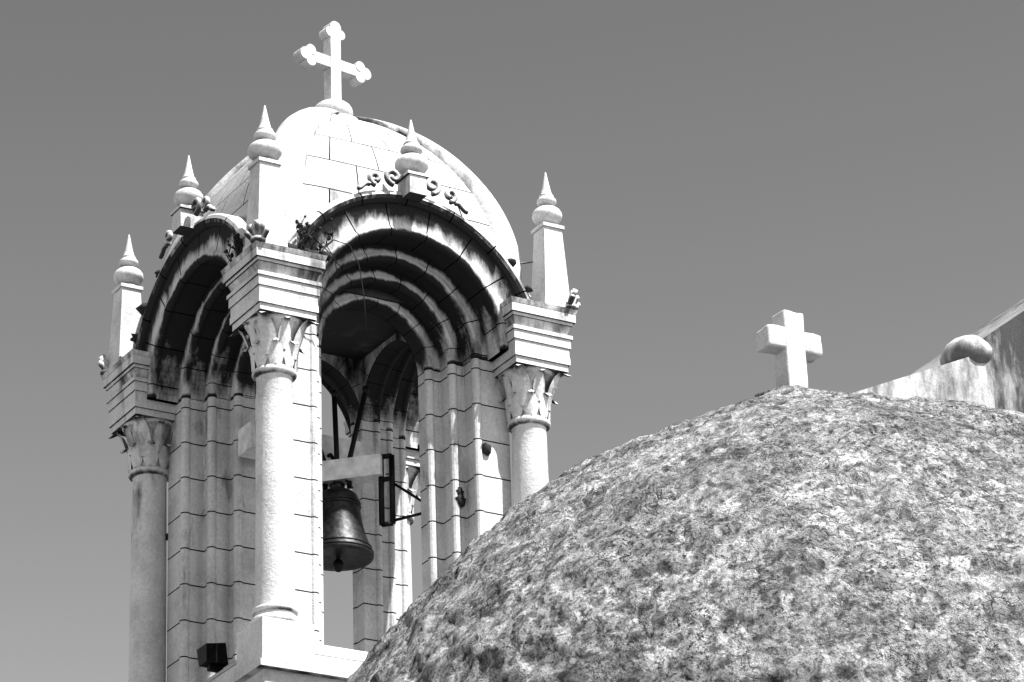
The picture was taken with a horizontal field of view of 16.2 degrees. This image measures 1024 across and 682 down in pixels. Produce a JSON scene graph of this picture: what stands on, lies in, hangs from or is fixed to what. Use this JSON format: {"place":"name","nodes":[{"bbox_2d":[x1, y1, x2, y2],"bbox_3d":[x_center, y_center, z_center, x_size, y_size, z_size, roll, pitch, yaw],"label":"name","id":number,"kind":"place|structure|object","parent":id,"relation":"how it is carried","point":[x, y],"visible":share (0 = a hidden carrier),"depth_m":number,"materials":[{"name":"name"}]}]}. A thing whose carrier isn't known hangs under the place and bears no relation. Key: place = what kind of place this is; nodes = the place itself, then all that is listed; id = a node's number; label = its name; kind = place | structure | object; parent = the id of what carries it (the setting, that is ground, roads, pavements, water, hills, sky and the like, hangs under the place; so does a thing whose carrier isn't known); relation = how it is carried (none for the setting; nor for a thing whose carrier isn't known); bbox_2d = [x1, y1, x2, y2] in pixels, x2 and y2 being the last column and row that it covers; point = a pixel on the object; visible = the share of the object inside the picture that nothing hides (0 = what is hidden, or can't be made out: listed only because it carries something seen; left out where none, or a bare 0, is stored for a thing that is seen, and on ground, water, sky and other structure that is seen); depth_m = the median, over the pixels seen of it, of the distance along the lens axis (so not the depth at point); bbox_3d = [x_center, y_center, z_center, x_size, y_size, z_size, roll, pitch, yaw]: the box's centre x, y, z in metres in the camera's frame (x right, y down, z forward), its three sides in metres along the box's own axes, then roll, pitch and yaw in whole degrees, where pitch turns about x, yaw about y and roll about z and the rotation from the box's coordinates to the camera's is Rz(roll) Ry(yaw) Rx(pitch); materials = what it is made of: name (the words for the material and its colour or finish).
{"place":"outdoors","nodes":[
{"label":"outdoors","id":0,"kind":"place"},
{"bbox_2d":[197,385,420,672],"bbox_3d":[-1.611,1.462,25.352,1.742,2.366,1.463,12,-28,-28],"label":"metal bracket","id":1,"kind":"object","parent":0,"point":[212,657],"visible":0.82,"depth_m":25.39,"materials":[{"name":"black metal"}]},
{"bbox_2d":[108,21,568,368],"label":"finials","id":2,"kind":"object","parent":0,"point":[550,285],"visible":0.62,"depth_m":25.81,"materials":[{"name":"white stone"}]},
{"bbox_2d":[0,0,1023,681],"label":"sky","id":3,"kind":"structure","parent":0,"point":[714,169],"materials":[{"name":"grey"}]},
{"bbox_2d":[346,387,1023,681],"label":"church dome","id":4,"kind":"structure","parent":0,"point":[792,534],"depth_m":17.84,"materials":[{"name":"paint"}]},
{"bbox_2d":[755,385,805,396],"bbox_3d":[1.653,0.363,21.020,0.471,0.180,0.336,12,-28,-28],"label":"cross base","id":5,"kind":"object","parent":4,"relation":"on","point":[780,387],"visible":0.09,"depth_m":20.94,"materials":[{"name":"grey stone"}]},
{"bbox_2d":[756,310,821,387],"bbox_3d":[1.634,0.141,21.117,0.394,0.652,0.150,12,-28,-28],"label":"cross","id":6,"kind":"object","parent":5,"relation":"on","point":[789,343],"visible":0.86,"depth_m":21.09,"materials":[{"name":"white stone"}]},
{"label":"ground","id":7,"kind":"structure","parent":0,"visible":0},
{"bbox_2d":[167,324,511,681],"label":"pillars","id":8,"kind":"structure","parent":7,"relation":"on","point":[211,530],"depth_m":25.37,"materials":[{"name":"white stone"}]},
{"bbox_2d":[135,213,255,404],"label":"arch","id":9,"kind":"structure","parent":8,"relation":"on","point":[188,342],"depth_m":25.96,"materials":[{"name":"stone"}]},
{"bbox_2d":[164,353,414,449],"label":"arch","id":10,"kind":"structure","parent":8,"relation":"on","point":[340,376],"depth_m":26.50,"materials":[{"name":"stone"}]},
{"bbox_2d":[238,421,385,487],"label":"bell beam","id":11,"kind":"structure","parent":8,"relation":"attached to","point":[359,467],"depth_m":25.52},
{"bbox_2d":[322,481,373,570],"bbox_3d":[-1.231,1.267,25.427,0.509,0.580,0.509,12,-28,-28],"label":"bell","id":12,"kind":"object","parent":11,"relation":"hanging from","point":[345,540],"visible":0.72,"depth_m":25.27,"materials":[{"name":"metal"}]},
{"bbox_2d":[130,215,532,540],"bbox_3d":[-1.534,0.118,25.145,1.639,2.036,3.116,52,-58,-61],"label":"moss and weeds","id":13,"kind":"object","parent":8,"relation":"on","point":[486,447],"visible":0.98,"depth_m":24.78,"materials":[{"name":"grey plant"}]},
{"bbox_2d":[97,107,580,681],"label":"columns","id":14,"kind":"structure","parent":8,"relation":"on","point":[273,297],"depth_m":25.23,"materials":[{"name":"white stone"}]},
{"bbox_2d":[203,114,495,244],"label":"dome","id":15,"kind":"structure","parent":8,"relation":"on","point":[346,156],"depth_m":25.75,"materials":[{"name":"white stone"}]},
{"bbox_2d":[321,288,404,360],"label":"ceiling","id":16,"kind":"structure","parent":8,"relation":"on","point":[345,334],"depth_m":26.10,"materials":[{"name":"grey stone"}]},
{"bbox_2d":[287,190,529,376],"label":"arch","id":17,"kind":"structure","parent":8,"relation":"on","point":[449,278],"depth_m":25.47,"materials":[{"name":"stone"}]},
{"bbox_2d":[360,293,530,450],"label":"arch","id":18,"kind":"structure","parent":8,"relation":"on","point":[388,374],"depth_m":26.60,"materials":[{"name":"stone"}]},
{"bbox_2d":[852,335,994,406],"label":"wall","id":19,"kind":"structure","parent":7,"relation":"on","point":[962,371],"depth_m":32.58,"materials":[{"name":"paint"}]},
{"bbox_2d":[910,299,1023,412],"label":"neighbour wall","id":20,"kind":"structure","parent":7,"relation":"on","point":[1002,334],"depth_m":33.62,"materials":[{"name":"paint"}]}
]}

